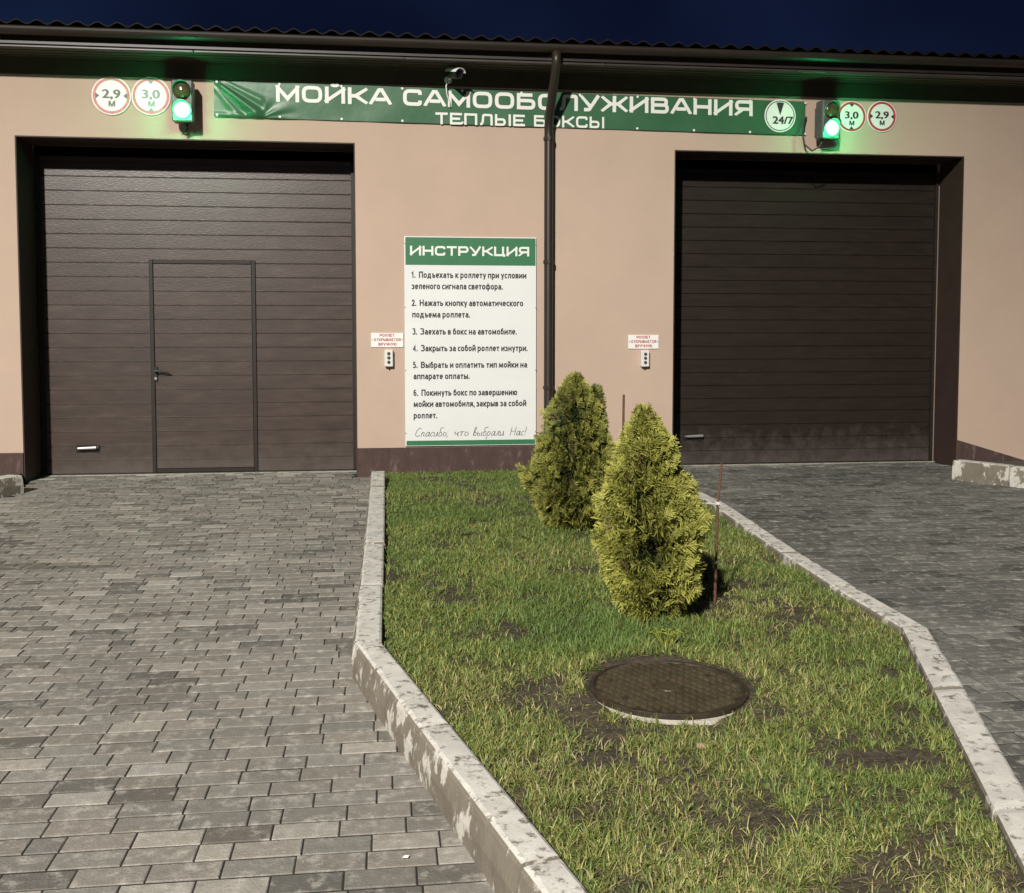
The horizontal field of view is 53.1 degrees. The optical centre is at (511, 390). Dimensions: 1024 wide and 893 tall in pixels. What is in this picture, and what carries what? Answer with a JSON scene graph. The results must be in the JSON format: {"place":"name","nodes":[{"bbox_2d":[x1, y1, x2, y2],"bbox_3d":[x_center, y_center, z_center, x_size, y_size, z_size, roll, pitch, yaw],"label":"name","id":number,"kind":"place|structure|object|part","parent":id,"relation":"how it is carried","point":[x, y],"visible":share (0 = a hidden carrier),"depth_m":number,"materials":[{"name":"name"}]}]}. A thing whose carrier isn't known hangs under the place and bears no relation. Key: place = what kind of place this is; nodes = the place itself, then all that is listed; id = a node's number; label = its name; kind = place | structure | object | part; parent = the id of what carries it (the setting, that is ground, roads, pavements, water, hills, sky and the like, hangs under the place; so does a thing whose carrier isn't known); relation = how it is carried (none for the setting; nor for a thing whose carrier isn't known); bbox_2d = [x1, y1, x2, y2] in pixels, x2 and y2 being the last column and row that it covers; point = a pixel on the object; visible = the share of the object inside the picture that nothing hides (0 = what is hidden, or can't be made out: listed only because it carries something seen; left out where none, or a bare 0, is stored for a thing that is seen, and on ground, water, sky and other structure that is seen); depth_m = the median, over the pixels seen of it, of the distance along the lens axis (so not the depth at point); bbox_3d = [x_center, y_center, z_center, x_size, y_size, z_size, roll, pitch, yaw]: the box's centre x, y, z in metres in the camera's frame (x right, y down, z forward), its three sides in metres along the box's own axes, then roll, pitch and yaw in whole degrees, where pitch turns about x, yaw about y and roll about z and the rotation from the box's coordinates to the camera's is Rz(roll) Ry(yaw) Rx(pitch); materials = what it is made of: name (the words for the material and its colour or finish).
{"place":"outdoors","nodes":[
{"label":"outdoors","id":0,"kind":"place"},
{"bbox_2d":[0,473,20,475],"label":"earth verge","id":1,"kind":"structure","parent":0,"point":[1,474],"depth_m":10.05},
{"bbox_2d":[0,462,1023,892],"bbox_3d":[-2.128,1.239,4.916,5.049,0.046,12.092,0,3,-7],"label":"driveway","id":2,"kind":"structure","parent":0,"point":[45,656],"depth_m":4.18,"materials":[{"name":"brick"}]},
{"bbox_2d":[351,585,382,676],"bbox_3d":[-0.696,1.167,4.972,0.148,0.198,1.036,0,3,-7],"label":"kerb stone","id":3,"kind":"object","parent":2,"relation":"on","point":[368,625],"visible":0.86,"depth_m":4.89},
{"bbox_2d":[358,544,384,589],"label":"kerb stone","id":4,"kind":"object","parent":2,"relation":"on","point":[372,565],"visible":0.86,"depth_m":5.94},
{"bbox_2d":[363,510,384,546],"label":"kerb stone","id":5,"kind":"object","parent":2,"relation":"on","point":[375,528],"visible":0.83,"depth_m":7.04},
{"bbox_2d":[368,471,384,494],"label":"kerb stone","id":6,"kind":"object","parent":2,"relation":"on","point":[377,478],"visible":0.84,"depth_m":9.33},
{"bbox_2d":[352,641,448,770],"bbox_3d":[-0.452,1.220,3.990,0.134,0.205,1.008,-1,4,-21],"label":"kerb stone","id":7,"kind":"object","parent":2,"relation":"on","point":[404,708],"visible":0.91,"depth_m":3.88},
{"bbox_2d":[415,725,559,892],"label":"kerb stone","id":8,"kind":"object","parent":2,"relation":"on","point":[502,839],"visible":0.96,"depth_m":2.96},
{"bbox_2d":[518,859,588,892],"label":"kerb stone","id":9,"kind":"object","parent":2,"relation":"on","point":[555,876],"visible":1,"depth_m":2.54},
{"bbox_2d":[0,0,1023,55],"label":"sky","id":10,"kind":"structure","parent":0,"point":[989,27],"materials":[{"name":"blue"}]},
{"bbox_2d":[382,468,1023,892],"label":"lawn","id":11,"kind":"structure","parent":0,"point":[589,709],"depth_m":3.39,"materials":[{"name":"plant"}]},
{"bbox_2d":[516,370,620,530],"bbox_3d":[0.445,0.441,7.230,0.728,1.172,0.712,2,4,30],"label":"thuja shrub","id":12,"kind":"object","parent":11,"relation":"on","point":[549,481],"visible":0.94,"depth_m":7.08,"materials":[{"name":"green plant"}]},
{"bbox_2d":[622,395,624,429],"bbox_3d":[0.778,0.532,7.191,0.024,1.010,0.017,0,3,-7],"label":"plant stake","id":13,"kind":"object","parent":11,"relation":"on","point":[623,410],"visible":0.21,"depth_m":7.16,"materials":[{"name":"wood"}]},
{"bbox_2d":[590,401,714,623],"bbox_3d":[0.656,0.612,4.964,0.592,1.120,0.566,0,3,-7],"label":"thuja shrub","id":14,"kind":"object","parent":11,"relation":"on","point":[647,486],"visible":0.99,"depth_m":4.84,"materials":[{"name":"green plant"}]},
{"bbox_2d":[649,627,682,645],"bbox_3d":[0.669,1.093,4.488,0.152,0.103,0.098,0,3,-7],"label":"weed sprout","id":15,"kind":"object","parent":11,"relation":"on","point":[664,632],"visible":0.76,"depth_m":4.48,"materials":[{"name":"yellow plant"}]},
{"bbox_2d":[589,661,748,725],"bbox_3d":[0.592,1.176,3.931,0.666,0.099,0.684,0,3,-7],"label":"manhole cover","id":16,"kind":"object","parent":11,"relation":"on","point":[669,693],"visible":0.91,"depth_m":3.86,"materials":[{"name":"metal"}]},
{"bbox_2d":[696,742,704,748],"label":"pebble","id":17,"kind":"object","parent":11,"relation":"on","point":[702,744],"visible":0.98,"depth_m":3.40,"materials":[{"name":"stone"}]},
{"bbox_2d":[701,463,722,602],"bbox_3d":[0.977,0.763,5.181,0.216,0.781,0.035,-2,4,-33],"label":"plant stake","id":18,"kind":"object","parent":11,"relation":"on","point":[717,504],"visible":0.95,"depth_m":5.22,"materials":[{"name":"metal"}]},
{"bbox_2d":[681,462,1023,788],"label":"driveway","id":19,"kind":"structure","parent":0,"point":[969,531],"depth_m":7.27,"materials":[{"name":"brick"}]},
{"bbox_2d":[695,490,713,501],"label":"kerb stone","id":20,"kind":"object","parent":19,"relation":"on","point":[703,496],"visible":0.18,"depth_m":8.42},
{"bbox_2d":[704,499,757,529],"bbox_3d":[1.642,1.004,7.728,0.142,0.206,1.098,0,3,-3],"label":"kerb stone","id":21,"kind":"object","parent":19,"relation":"on","point":[735,518],"visible":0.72,"depth_m":7.56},
{"bbox_2d":[740,525,798,560],"bbox_3d":[1.685,1.062,6.727,0.142,0.206,0.899,0,3,-3],"label":"kerb stone","id":22,"kind":"object","parent":19,"relation":"on","point":[776,546],"visible":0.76,"depth_m":6.61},
{"bbox_2d":[780,553,851,590],"bbox_3d":[1.739,1.112,5.879,0.142,0.203,0.793,0,3,-4],"label":"kerb stone","id":23,"kind":"object","parent":19,"relation":"on","point":[827,578],"visible":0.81,"depth_m":5.81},
{"bbox_2d":[831,586,921,634],"bbox_3d":[1.807,1.159,5.098,0.155,0.199,0.756,0,3,-7],"label":"kerb stone","id":24,"kind":"object","parent":19,"relation":"on","point":[888,615],"visible":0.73,"depth_m":5.02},
{"bbox_2d":[901,626,964,697],"bbox_3d":[1.763,1.203,4.312,0.141,0.201,0.866,1,3,13],"label":"kerb stone","id":25,"kind":"object","parent":19,"relation":"on","point":[932,665],"visible":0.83,"depth_m":4.22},
{"bbox_2d":[933,689,1023,820],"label":"kerb stone","id":26,"kind":"object","parent":19,"relation":"on","point":[997,783],"visible":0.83,"depth_m":3.30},
{"bbox_2d":[952,459,1015,485],"bbox_3d":[4.696,0.839,10.201,0.147,0.251,0.581,-2,4,-36],"label":"kerb stone","id":27,"kind":"object","parent":19,"relation":"on","point":[982,472],"visible":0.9,"depth_m":10.14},
{"bbox_2d":[993,808,1023,883],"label":"kerb stone","id":28,"kind":"object","parent":19,"relation":"on","point":[1012,822],"visible":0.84,"depth_m":2.79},
{"bbox_2d":[1010,466,1023,487],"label":"kerb stone","id":29,"kind":"object","parent":19,"relation":"on","point":[1017,476],"visible":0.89,"depth_m":9.87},
{"bbox_2d":[982,461,1023,465],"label":"earth verge","id":30,"kind":"structure","parent":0,"point":[1018,463],"depth_m":11.28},
{"label":"ground","id":31,"kind":"structure","parent":0,"visible":0},
{"bbox_2d":[0,475,23,496],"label":"kerb stone","id":32,"kind":"object","parent":31,"relation":"on","point":[10,485],"visible":0.89,"depth_m":9.40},
{"bbox_2d":[366,487,384,517],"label":"kerb stone","id":33,"kind":"object","parent":31,"relation":"on","point":[376,498],"visible":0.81,"depth_m":8.32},
{"bbox_2d":[0,18,1023,482],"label":"car wash building","id":34,"kind":"structure","parent":31,"relation":"on","point":[208,292],"depth_m":10.79,"materials":[{"name":"paint"}]},
{"bbox_2d":[92,76,130,114],"bbox_3d":[-3.934,-2.896,10.056,0.374,0.374,0.010,0,3,-7],"label":"width limit sign","id":35,"kind":"object","parent":34,"relation":"attached to","point":[111,95],"visible":1,"depth_m":10.05,"materials":[{"name":"white metal"}]},
{"bbox_2d":[131,77,170,114],"bbox_3d":[-3.561,-2.905,10.101,0.374,0.374,0.010,0,3,-7],"label":"height limit sign","id":36,"kind":"object","parent":34,"relation":"attached to","point":[150,95],"visible":1,"depth_m":10.10,"materials":[{"name":"white metal"}]},
{"bbox_2d":[171,79,194,132],"bbox_3d":[-3.212,-2.777,10.015,0.200,0.489,0.290,0,3,-7],"label":"traffic light","id":37,"kind":"object","parent":34,"relation":"attached to","point":[183,100],"visible":1,"depth_m":9.93,"materials":[{"name":"green"}]},
{"bbox_3d":[-3.274,-0.771,10.764,3.250,3.300,0.121,0,3,-7],"label":"garage door","id":38,"kind":"part","parent":34,"relation":"part of","materials":[{"name":"brown metal"}]},
{"bbox_2d":[371,333,402,346],"bbox_3d":[-1.282,-0.520,10.521,0.329,0.147,0.011,0,3,-7],"label":"notice plate","id":39,"kind":"object","parent":34,"relation":"attached to","point":[386,339],"visible":1,"depth_m":10.52,"materials":[{"name":"white paint"}]},
{"bbox_2d":[384,350,392,368],"bbox_3d":[-1.264,-0.320,10.510,0.088,0.201,0.065,0,3,-7],"label":"push button box","id":40,"kind":"object","parent":34,"relation":"attached to","point":[388,357],"visible":1,"depth_m":10.48,"materials":[{"name":"white plastic"}]},
{"bbox_2d":[444,67,465,106],"bbox_3d":[-0.597,-3.065,10.292,0.130,0.376,0.358,-2,4,-29],"label":"security camera","id":41,"kind":"object","parent":34,"relation":"attached to","point":[454,73],"visible":1,"depth_m":10.20,"materials":[{"name":"white paint"}]},
{"bbox_2d":[404,236,536,445],"bbox_3d":[-0.424,-0.507,10.614,1.370,2.160,0.012,0,3,-7],"label":"instruction board","id":42,"kind":"object","parent":34,"relation":"attached to","point":[470,340],"visible":1,"depth_m":10.61,"materials":[{"name":"white plastic"}]},
{"bbox_2d":[214,80,806,134],"bbox_3d":[0.092,-2.905,10.520,6.143,0.407,0.054,0,3,-7],"label":"banner","id":43,"kind":"object","parent":34,"relation":"attached to","point":[307,101],"visible":1,"depth_m":10.52,"materials":[{"name":"plastic"}]},
{"bbox_2d":[628,335,658,348],"bbox_3d":[1.393,-0.517,10.850,0.329,0.147,0.011,0,3,-7],"label":"notice plate","id":44,"kind":"object","parent":34,"relation":"attached to","point":[643,341],"visible":1,"depth_m":10.85,"materials":[{"name":"white plastic"}]},
{"bbox_2d":[640,350,648,368],"bbox_3d":[1.407,-0.327,10.838,0.088,0.201,0.065,0,3,-7],"label":"push button box","id":45,"kind":"object","parent":34,"relation":"attached to","point":[644,358],"visible":1,"depth_m":10.81,"materials":[{"name":"grey plastic"}]},
{"bbox_3d":[3.266,-0.817,11.568,3.230,3.300,0.117,0,3,-7],"label":"garage door","id":46,"kind":"part","parent":34,"relation":"part of","materials":[{"name":"brown metal"}]},
{"bbox_2d":[802,100,839,150],"bbox_3d":[3.298,-2.792,10.849,0.263,0.524,0.369,-4,5,-51],"label":"traffic light","id":47,"kind":"object","parent":34,"relation":"attached to","point":[827,123],"visible":1,"depth_m":10.74,"materials":[{"name":"green"}]},
{"bbox_2d":[839,101,865,131],"bbox_3d":[3.642,-2.939,10.985,0.332,0.332,0.010,0,3,-7],"label":"height limit sign","id":48,"kind":"object","parent":34,"relation":"attached to","point":[852,116],"visible":0.96,"depth_m":10.98,"materials":[{"name":"white metal"}]},
{"bbox_2d":[867,101,895,131],"bbox_3d":[3.982,-2.952,11.026,0.332,0.332,0.010,0,3,-7],"label":"width limit sign","id":49,"kind":"object","parent":34,"relation":"attached to","point":[881,116],"visible":1,"depth_m":11.02,"materials":[{"name":"white metal"}]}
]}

